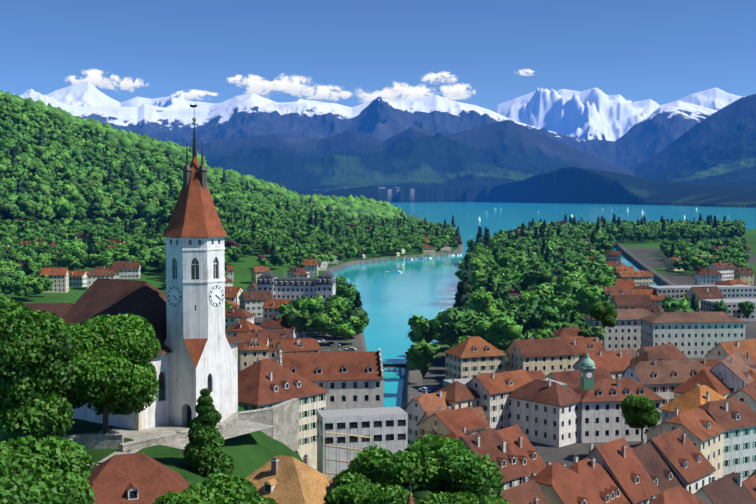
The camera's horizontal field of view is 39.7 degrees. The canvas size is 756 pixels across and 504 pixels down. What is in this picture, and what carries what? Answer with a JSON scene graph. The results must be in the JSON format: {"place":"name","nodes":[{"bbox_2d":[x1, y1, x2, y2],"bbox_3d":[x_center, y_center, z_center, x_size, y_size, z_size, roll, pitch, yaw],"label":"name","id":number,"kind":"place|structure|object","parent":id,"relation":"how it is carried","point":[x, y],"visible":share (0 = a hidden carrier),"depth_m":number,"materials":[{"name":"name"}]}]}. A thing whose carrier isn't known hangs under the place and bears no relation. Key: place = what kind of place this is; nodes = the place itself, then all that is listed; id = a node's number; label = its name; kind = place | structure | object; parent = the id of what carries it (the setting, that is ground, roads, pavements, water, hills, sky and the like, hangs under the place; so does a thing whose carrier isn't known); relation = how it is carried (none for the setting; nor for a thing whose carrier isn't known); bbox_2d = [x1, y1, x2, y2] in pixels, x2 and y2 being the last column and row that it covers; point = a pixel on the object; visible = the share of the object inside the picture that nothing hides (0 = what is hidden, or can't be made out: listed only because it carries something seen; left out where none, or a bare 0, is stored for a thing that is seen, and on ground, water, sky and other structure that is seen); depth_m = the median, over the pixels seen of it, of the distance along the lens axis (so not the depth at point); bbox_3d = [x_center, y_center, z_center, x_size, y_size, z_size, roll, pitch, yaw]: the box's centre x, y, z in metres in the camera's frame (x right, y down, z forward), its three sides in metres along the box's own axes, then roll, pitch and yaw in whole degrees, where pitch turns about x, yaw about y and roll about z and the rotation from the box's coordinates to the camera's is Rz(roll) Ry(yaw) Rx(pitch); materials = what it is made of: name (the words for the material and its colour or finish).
{"place":"outdoors","nodes":[
{"label":"outdoors","id":0,"kind":"place"},
{"bbox_2d":[67,69,120,88],"bbox_3d":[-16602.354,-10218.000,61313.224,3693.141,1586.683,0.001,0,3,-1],"label":"cloud","id":1,"kind":"structure","parent":0,"point":[94,78],"depth_m":61316.41,"materials":[{"name":"white"}]},
{"bbox_2d":[106,77,147,91],"bbox_3d":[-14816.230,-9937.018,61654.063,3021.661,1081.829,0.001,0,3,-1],"label":"cloud","id":2,"kind":"structure","parent":0,"point":[126,84],"depth_m":61659.19,"materials":[{"name":"white"}]},
{"bbox_2d":[172,89,216,99],"bbox_3d":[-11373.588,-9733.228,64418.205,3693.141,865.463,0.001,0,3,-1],"label":"cloud","id":3,"kind":"structure","parent":0,"point":[192,94],"depth_m":64422.75,"materials":[{"name":"white"}]},
{"bbox_2d":[228,74,264,85],"bbox_3d":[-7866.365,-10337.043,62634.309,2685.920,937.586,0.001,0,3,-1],"label":"cloud","id":4,"kind":"structure","parent":0,"point":[236,79],"depth_m":62632.37,"materials":[{"name":"white"}]},
{"bbox_2d":[87,335,439,465],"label":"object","id":5,"kind":"object","parent":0,"point":[156,432],"depth_m":166.04,"materials":[{"name":"paint"}]},
{"bbox_2d":[246,74,320,96],"bbox_3d":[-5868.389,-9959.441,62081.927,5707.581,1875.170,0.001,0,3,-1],"label":"cloud","id":6,"kind":"structure","parent":0,"point":[284,84],"depth_m":62086.41,"materials":[{"name":"white"}]},
{"bbox_2d":[300,85,351,100],"bbox_3d":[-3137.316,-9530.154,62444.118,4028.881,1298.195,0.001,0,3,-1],"label":"cloud","id":7,"kind":"structure","parent":0,"point":[324,92],"depth_m":62449.59,"materials":[{"name":"white"}]},
{"bbox_2d":[0,82,755,486],"bbox_3d":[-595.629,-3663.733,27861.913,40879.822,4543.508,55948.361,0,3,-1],"label":"ground","id":8,"kind":"structure","parent":0,"point":[570,146],"depth_m":17264.27,"materials":[{"name":"blue stone"}]},
{"bbox_2d":[20,303,73,320],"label":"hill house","id":9,"kind":"structure","parent":8,"relation":"on","point":[60,309],"depth_m":232.93,"materials":[{"name":"paint"}]},
{"bbox_2d":[40,267,68,292],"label":"hill house","id":10,"kind":"structure","parent":8,"relation":"on","point":[59,277],"depth_m":687.06,"materials":[{"name":"paint"}]},
{"bbox_2d":[68,270,86,286],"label":"hill house","id":11,"kind":"structure","parent":8,"relation":"on","point":[77,278],"depth_m":722.24,"materials":[{"name":"paint"}]},
{"bbox_2d":[87,269,114,288],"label":"hill house","id":12,"kind":"structure","parent":8,"relation":"on","point":[93,276],"depth_m":707.91,"materials":[{"name":"paint"}]},
{"bbox_2d":[95,266,119,278],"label":"hill house","id":13,"kind":"structure","parent":8,"relation":"on","point":[117,272],"depth_m":753.04,"materials":[{"name":"paint"}]},
{"bbox_2d":[112,261,140,278],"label":"hill house","id":14,"kind":"structure","parent":8,"relation":"on","point":[129,269],"depth_m":773.42,"materials":[{"name":"paint"}]},
{"bbox_2d":[87,449,189,503],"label":"house","id":15,"kind":"structure","parent":8,"relation":"on","point":[128,477],"depth_m":132.39,"materials":[{"name":"tile"}]},
{"bbox_2d":[58,104,244,429],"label":"church","id":16,"kind":"structure","parent":8,"relation":"on","point":[184,315],"depth_m":171.05,"materials":[{"name":"paint"}]},
{"bbox_2d":[0,90,407,220],"bbox_3d":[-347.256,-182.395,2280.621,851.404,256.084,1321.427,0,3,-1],"label":"forest","id":17,"kind":"object","parent":8,"relation":"on","point":[364,206],"visible":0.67,"depth_m":1813.04,"materials":[{"name":"green plant"}]},
{"bbox_2d":[225,265,233,280],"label":"house","id":18,"kind":"structure","parent":8,"relation":"on","point":[230,270],"depth_m":762.47,"materials":[{"name":"paint"}]},
{"bbox_2d":[225,289,235,302],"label":"house","id":19,"kind":"structure","parent":8,"relation":"on","point":[230,295],"depth_m":585.46,"materials":[{"name":"tile"}]},
{"bbox_2d":[55,364,413,503],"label":"retaining wall","id":20,"kind":"structure","parent":8,"relation":"on","point":[279,422],"depth_m":169.93,"materials":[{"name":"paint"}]},
{"bbox_2d":[225,286,244,304],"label":"lake house","id":21,"kind":"structure","parent":8,"relation":"on","point":[239,290],"depth_m":627.80,"materials":[{"name":"paint"}]},
{"bbox_2d":[225,308,254,332],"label":"house","id":22,"kind":"structure","parent":8,"relation":"on","point":[232,315],"depth_m":477.87,"materials":[{"name":"paint"}]},
{"bbox_2d":[225,318,262,336],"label":"house","id":23,"kind":"structure","parent":8,"relation":"on","point":[243,326],"depth_m":425.82,"materials":[{"name":"paint"}]},
{"bbox_2d":[236,332,269,345],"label":"house","id":24,"kind":"structure","parent":8,"relation":"on","point":[263,338],"depth_m":388.83,"materials":[{"name":"paint"}]},
{"bbox_2d":[238,338,270,371],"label":"house","id":25,"kind":"structure","parent":8,"relation":"on","point":[251,351],"depth_m":372.28,"materials":[{"name":"paint"}]},
{"bbox_2d":[239,291,272,316],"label":"house","id":26,"kind":"structure","parent":8,"relation":"on","point":[252,302],"depth_m":564.36,"materials":[{"name":"paint"}]},
{"bbox_2d":[251,266,269,282],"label":"house","id":27,"kind":"structure","parent":8,"relation":"on","point":[257,272],"depth_m":758.12,"materials":[{"name":"paint"}]},
{"bbox_2d":[247,329,278,342],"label":"house","id":28,"kind":"structure","parent":8,"relation":"on","point":[272,336],"depth_m":404.32,"materials":[{"name":"paint"}]},
{"bbox_2d":[268,339,283,359],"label":"house","id":29,"kind":"structure","parent":8,"relation":"on","point":[272,344],"depth_m":392.07,"materials":[{"name":"paint"}]},
{"bbox_2d":[262,298,292,321],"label":"lake house","id":30,"kind":"structure","parent":8,"relation":"on","point":[270,307],"depth_m":527.76,"materials":[{"name":"tile"}]},
{"bbox_2d":[266,328,292,338],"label":"house","id":31,"kind":"structure","parent":8,"relation":"on","point":[284,333],"depth_m":418.08,"materials":[{"name":"paint"}]},
{"bbox_2d":[258,315,303,338],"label":"lake house","id":32,"kind":"structure","parent":8,"relation":"on","point":[273,322],"depth_m":464.73,"materials":[{"name":"paint"}]},
{"bbox_2d":[238,358,328,469],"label":"house","id":33,"kind":"structure","parent":8,"relation":"on","point":[265,383],"depth_m":238.86,"materials":[{"name":"tile"}]},
{"bbox_2d":[245,454,334,503],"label":"house","id":34,"kind":"structure","parent":8,"relation":"on","point":[280,479],"depth_m":144.75,"materials":[{"name":"tile"}]},
{"bbox_2d":[256,272,335,302],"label":"hotel","id":35,"kind":"structure","parent":8,"relation":"on","point":[323,284],"depth_m":580.64,"materials":[{"name":"paint"}]},
{"bbox_2d":[275,338,320,358],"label":"house","id":36,"kind":"structure","parent":8,"relation":"on","point":[303,345],"depth_m":380.41,"materials":[{"name":"paint"}]},
{"bbox_2d":[287,266,308,277],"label":"lake house","id":37,"kind":"structure","parent":8,"relation":"on","point":[290,272],"depth_m":796.58,"materials":[{"name":"paint"}]},
{"bbox_2d":[292,268,307,277],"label":"lake house","id":38,"kind":"structure","parent":8,"relation":"on","point":[302,273],"depth_m":753.36,"materials":[{"name":"paint"}]},
{"bbox_2d":[303,259,318,275],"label":"lake house","id":39,"kind":"structure","parent":8,"relation":"on","point":[310,265],"depth_m":853.96,"materials":[{"name":"paint"}]},
{"bbox_2d":[0,293,660,503],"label":"trees","id":40,"kind":"object","parent":8,"relation":"on","point":[95,353],"depth_m":131.78,"materials":[{"name":"green plant"}]},
{"bbox_2d":[279,349,383,409],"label":"house","id":41,"kind":"structure","parent":8,"relation":"on","point":[350,380],"depth_m":255.14,"materials":[{"name":"tile"}]},
{"bbox_2d":[317,407,407,478],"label":"building","id":42,"kind":"structure","parent":8,"relation":"on","point":[387,427],"depth_m":229.51,"materials":[{"name":"paint"}]},
{"bbox_2d":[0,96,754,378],"bbox_3d":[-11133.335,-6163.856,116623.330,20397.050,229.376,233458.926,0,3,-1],"label":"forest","id":43,"kind":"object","parent":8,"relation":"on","point":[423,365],"visible":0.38,"depth_m":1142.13,"materials":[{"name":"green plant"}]},
{"bbox_2d":[383,246,399,255],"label":"lake house","id":44,"kind":"structure","parent":8,"relation":"on","point":[393,252],"depth_m":1142.89,"materials":[{"name":"paint"}]},
{"bbox_2d":[421,244,435,256],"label":"lake house","id":45,"kind":"structure","parent":8,"relation":"on","point":[427,249],"depth_m":1185.36,"materials":[{"name":"paint"}]},
{"bbox_2d":[405,390,452,441],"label":"house","id":46,"kind":"structure","parent":8,"relation":"on","point":[417,407],"depth_m":273.60,"materials":[{"name":"tile"}]},
{"bbox_2d":[416,406,486,447],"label":"town house","id":47,"kind":"structure","parent":8,"relation":"on","point":[443,423],"depth_m":243.73,"materials":[{"name":"tile"}]},
{"bbox_2d":[417,405,490,435],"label":"house","id":48,"kind":"structure","parent":8,"relation":"on","point":[479,412],"depth_m":249.16,"materials":[{"name":"tile"}]},
{"bbox_2d":[441,426,470,439],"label":"town house","id":49,"kind":"structure","parent":8,"relation":"on","point":[457,434],"depth_m":227.86,"materials":[{"name":"tile"}]},
{"bbox_2d":[434,379,480,408],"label":"town house","id":50,"kind":"structure","parent":8,"relation":"on","point":[459,395],"depth_m":276.75,"materials":[{"name":"tile"}]},
{"bbox_2d":[443,335,506,379],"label":"town house","id":51,"kind":"structure","parent":8,"relation":"on","point":[470,357],"depth_m":343.87,"materials":[{"name":"tile"}]},
{"bbox_2d":[459,428,528,489],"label":"house","id":52,"kind":"structure","parent":8,"relation":"on","point":[492,444],"depth_m":197.90,"materials":[{"name":"tile"}]},
{"bbox_2d":[465,369,532,429],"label":"town house","id":53,"kind":"structure","parent":8,"relation":"on","point":[493,390],"depth_m":278.96,"materials":[{"name":"paint"}]},
{"bbox_2d":[443,378,566,387],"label":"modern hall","id":54,"kind":"object","parent":8,"relation":"on","point":[464,381],"visible":0.02,"depth_m":302.67,"materials":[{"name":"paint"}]},
{"bbox_2d":[478,370,545,379],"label":"town house","id":55,"kind":"structure","parent":8,"relation":"on","point":[536,374],"depth_m":305.33,"materials":[{"name":"tile"}]},
{"bbox_2d":[497,424,545,480],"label":"house roof","id":56,"kind":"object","parent":8,"relation":"on","point":[519,444],"visible":0.12,"depth_m":204.96,"materials":[{"name":"tile"}]},
{"bbox_2d":[501,476,549,503],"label":"house roof","id":57,"kind":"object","parent":8,"relation":"on","point":[528,492],"visible":0.96,"depth_m":167.83,"materials":[{"name":"tile"}]},
{"bbox_2d":[505,337,574,375],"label":"town house","id":58,"kind":"structure","parent":8,"relation":"on","point":[546,356],"depth_m":344.16,"materials":[{"name":"tile"}]},
{"bbox_2d":[508,379,580,446],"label":"building","id":59,"kind":"structure","parent":8,"relation":"on","point":[545,412],"depth_m":273.01,"materials":[{"name":"paint"}]},
{"bbox_2d":[527,461,598,503],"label":"house roof","id":60,"kind":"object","parent":8,"relation":"on","point":[558,483],"visible":0.67,"depth_m":173.82,"materials":[{"name":"tile"}]},
{"bbox_2d":[552,325,583,337],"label":"town house","id":61,"kind":"structure","parent":8,"relation":"on","point":[569,331],"depth_m":409.95,"materials":[{"name":"paint"}]},
{"bbox_2d":[545,368,612,388],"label":"town house","id":62,"kind":"structure","parent":8,"relation":"on","point":[571,379],"depth_m":308.33,"materials":[{"name":"tile"}]},
{"bbox_2d":[566,337,605,370],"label":"town house","id":63,"kind":"structure","parent":8,"relation":"on","point":[579,346],"depth_m":364.57,"materials":[{"name":"tile"}]},
{"bbox_2d":[562,456,631,503],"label":"house roof","id":64,"kind":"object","parent":8,"relation":"on","point":[602,484],"visible":0.54,"depth_m":180.77,"materials":[{"name":"tile"}]},
{"bbox_2d":[572,350,630,378],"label":"town house","id":65,"kind":"structure","parent":8,"relation":"on","point":[615,363],"depth_m":319.67,"materials":[{"name":"tile"}]},
{"bbox_2d":[598,251,620,264],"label":"island house","id":66,"kind":"structure","parent":8,"relation":"on","point":[614,255],"depth_m":988.40,"materials":[{"name":"paint"}]},
{"bbox_2d":[604,261,619,273],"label":"island house","id":67,"kind":"structure","parent":8,"relation":"on","point":[612,264],"depth_m":829.47,"materials":[{"name":"paint"}]},
{"bbox_2d":[600,286,630,300],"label":"island house","id":68,"kind":"structure","parent":8,"relation":"on","point":[616,290],"depth_m":569.78,"materials":[{"name":"tile"}]},
{"bbox_2d":[573,376,664,442],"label":"building","id":69,"kind":"structure","parent":8,"relation":"on","point":[602,419],"depth_m":274.03,"materials":[{"name":"paint"}]},
{"bbox_2d":[579,348,595,389],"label":"clock tower","id":70,"kind":"structure","parent":69,"relation":"on","point":[587,365],"depth_m":254.37,"materials":[{"name":"metal"}]},
{"bbox_2d":[584,309,654,350],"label":"block","id":71,"kind":"structure","parent":8,"relation":"on","point":[624,333],"depth_m":437.42,"materials":[{"name":"paint"}]},
{"bbox_2d":[584,437,660,503],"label":"house roof","id":72,"kind":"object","parent":8,"relation":"on","point":[618,459],"visible":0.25,"depth_m":186.55,"materials":[{"name":"tile"}]},
{"bbox_2d":[613,266,634,274],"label":"island house","id":73,"kind":"structure","parent":8,"relation":"on","point":[624,268],"depth_m":769.75,"materials":[{"name":"paint"}]},
{"bbox_2d":[615,278,635,288],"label":"island house","id":74,"kind":"structure","parent":8,"relation":"on","point":[629,283],"depth_m":643.20,"materials":[{"name":"paint"}]},
{"bbox_2d":[610,295,652,308],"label":"island house","id":75,"kind":"structure","parent":8,"relation":"on","point":[624,301],"depth_m":522.68,"materials":[{"name":"tile"}]},
{"bbox_2d":[623,348,640,358],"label":"house","id":76,"kind":"structure","parent":8,"relation":"on","point":[631,353],"depth_m":337.07,"materials":[{"name":"tile"}]},
{"bbox_2d":[615,270,653,285],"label":"island house","id":77,"kind":"structure","parent":8,"relation":"on","point":[644,277],"depth_m":715.08,"materials":[{"name":"paint"}]},
{"bbox_2d":[628,289,664,311],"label":"island house","id":78,"kind":"structure","parent":8,"relation":"on","point":[656,299],"depth_m":592.77,"materials":[{"name":"tile"}]},
{"bbox_2d":[633,304,660,313],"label":"island house","id":79,"kind":"structure","parent":8,"relation":"on","point":[652,308],"depth_m":485.05,"materials":[{"name":"tile"}]},
{"bbox_2d":[629,351,668,365],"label":"town house","id":80,"kind":"structure","parent":8,"relation":"on","point":[649,356],"depth_m":320.80,"materials":[{"name":"tile"}]},
{"bbox_2d":[631,441,686,495],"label":"house roof","id":81,"kind":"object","parent":8,"relation":"on","point":[659,470],"visible":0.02,"depth_m":196.10,"materials":[{"name":"tile"}]},
{"bbox_2d":[637,343,687,359],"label":"town house","id":82,"kind":"structure","parent":8,"relation":"on","point":[670,351],"depth_m":340.37,"materials":[{"name":"tile"}]},
{"bbox_2d":[621,359,705,405],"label":"house","id":83,"kind":"structure","parent":8,"relation":"on","point":[663,378],"depth_m":299.27,"materials":[{"name":"tile"}]},
{"bbox_2d":[667,256,683,270],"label":"island house","id":84,"kind":"structure","parent":8,"relation":"on","point":[670,261],"depth_m":912.39,"materials":[{"name":"paint"}]},
{"bbox_2d":[648,485,706,503],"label":"house roof","id":85,"kind":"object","parent":8,"relation":"on","point":[678,494],"visible":0.98,"depth_m":155.36,"materials":[{"name":"tile"}]},
{"bbox_2d":[641,428,715,493],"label":"house","id":86,"kind":"structure","parent":8,"relation":"on","point":[691,466],"depth_m":202.43,"materials":[{"name":"tile"}]},
{"bbox_2d":[644,407,725,479],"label":"town house","id":87,"kind":"structure","parent":8,"relation":"on","point":[702,430],"depth_m":224.60,"materials":[{"name":"tile"}]},
{"bbox_2d":[658,383,725,422],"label":"orange house","id":88,"kind":"structure","parent":8,"relation":"on","point":[698,395],"depth_m":262.92,"materials":[{"name":"tile"}]},
{"bbox_2d":[640,310,746,357],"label":"block","id":89,"kind":"structure","parent":8,"relation":"on","point":[700,334],"depth_m":419.01,"materials":[{"name":"paint"}]},
{"bbox_2d":[646,285,755,310],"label":"block","id":90,"kind":"structure","parent":8,"relation":"on","point":[676,292],"depth_m":599.13,"materials":[{"name":"paint"}]},
{"bbox_2d":[671,366,731,398],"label":"town house","id":91,"kind":"structure","parent":8,"relation":"on","point":[708,377],"depth_m":284.64,"materials":[{"name":"tile"}]},
{"bbox_2d":[684,286,723,310],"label":"island house","id":92,"kind":"structure","parent":8,"relation":"on","point":[707,292],"depth_m":564.24,"materials":[{"name":"tile"}]},
{"bbox_2d":[693,267,722,284],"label":"island house","id":93,"kind":"structure","parent":8,"relation":"on","point":[708,276],"depth_m":724.76,"materials":[{"name":"paint"}]},
{"bbox_2d":[696,359,720,367],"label":"town house","id":94,"kind":"structure","parent":8,"relation":"on","point":[712,363],"depth_m":310.49,"materials":[{"name":"tile"}]},
{"bbox_2d":[706,262,736,280],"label":"island house","id":95,"kind":"structure","parent":8,"relation":"on","point":[725,270],"depth_m":807.48,"materials":[{"name":"paint"}]},
{"bbox_2d":[694,472,755,503],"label":"house roof","id":96,"kind":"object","parent":8,"relation":"on","point":[730,488],"visible":0.92,"depth_m":166.86,"materials":[{"name":"tile"}]},
{"bbox_2d":[697,398,755,480],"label":"town house","id":97,"kind":"structure","parent":8,"relation":"on","point":[735,418],"depth_m":232.84,"materials":[{"name":"paint"}]},
{"bbox_2d":[700,298,755,320],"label":"block","id":98,"kind":"structure","parent":8,"relation":"on","point":[734,308],"depth_m":544.75,"materials":[{"name":"paint"}]},
{"bbox_2d":[704,339,755,360],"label":"town house","id":99,"kind":"structure","parent":8,"relation":"on","point":[720,351],"depth_m":346.55,"materials":[{"name":"tile"}]},
{"bbox_2d":[710,349,755,394],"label":"house","id":100,"kind":"structure","parent":8,"relation":"on","point":[735,367],"depth_m":288.35,"materials":[{"name":"tile"}]},
{"bbox_2d":[726,380,755,412],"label":"town house","id":101,"kind":"structure","parent":8,"relation":"on","point":[746,394],"depth_m":265.06,"materials":[{"name":"tile"}]},
{"bbox_2d":[733,267,754,284],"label":"island house","id":102,"kind":"structure","parent":8,"relation":"on","point":[745,275],"depth_m":761.98,"materials":[{"name":"paint"}]},
{"bbox_2d":[742,475,755,498],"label":"house roof","id":103,"kind":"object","parent":8,"relation":"on","point":[749,483],"depth_m":175.23,"materials":[{"name":"tile"}]},
{"bbox_2d":[0,0,755,109],"label":"sky","id":104,"kind":"structure","parent":0,"point":[662,52],"materials":[{"name":"blue"}]},
{"bbox_2d":[358,80,465,102],"bbox_3d":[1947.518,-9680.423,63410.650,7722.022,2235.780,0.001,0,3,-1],"label":"cloud","id":105,"kind":"structure","parent":0,"point":[406,91],"depth_m":63405.63,"materials":[{"name":"white"}]},
{"bbox_2d":[422,72,456,83],"bbox_3d":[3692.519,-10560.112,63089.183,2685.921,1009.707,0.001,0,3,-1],"label":"cloud","id":106,"kind":"structure","parent":0,"point":[431,77],"depth_m":63090.89,"materials":[{"name":"white"}]},
{"bbox_2d":[440,84,474,99],"bbox_3d":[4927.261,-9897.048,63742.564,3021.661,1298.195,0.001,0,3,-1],"label":"cloud","id":107,"kind":"structure","parent":0,"point":[457,91],"depth_m":63743.08,"materials":[{"name":"white"}]},
{"bbox_2d":[519,69,534,75],"bbox_3d":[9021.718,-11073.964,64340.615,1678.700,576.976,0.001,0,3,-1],"label":"cloud","id":108,"kind":"structure","parent":0,"point":[524,71],"depth_m":64344.66,"materials":[{"name":"white"}]},
{"bbox_2d":[334,202,755,408],"bbox_3d":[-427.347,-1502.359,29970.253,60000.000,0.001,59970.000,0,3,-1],"label":"water","id":109,"kind":"structure","parent":0,"point":[392,303],"depth_m":1016.63,"materials":[{"name":"teal liquid"}]},
{"bbox_2d":[385,207,729,272],"bbox_3d":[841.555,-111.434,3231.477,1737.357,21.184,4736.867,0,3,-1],"label":"boats","id":110,"kind":"object","parent":109,"relation":"on","point":[398,271],"visible":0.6,"depth_m":1173.26,"materials":[{"name":"paint"}]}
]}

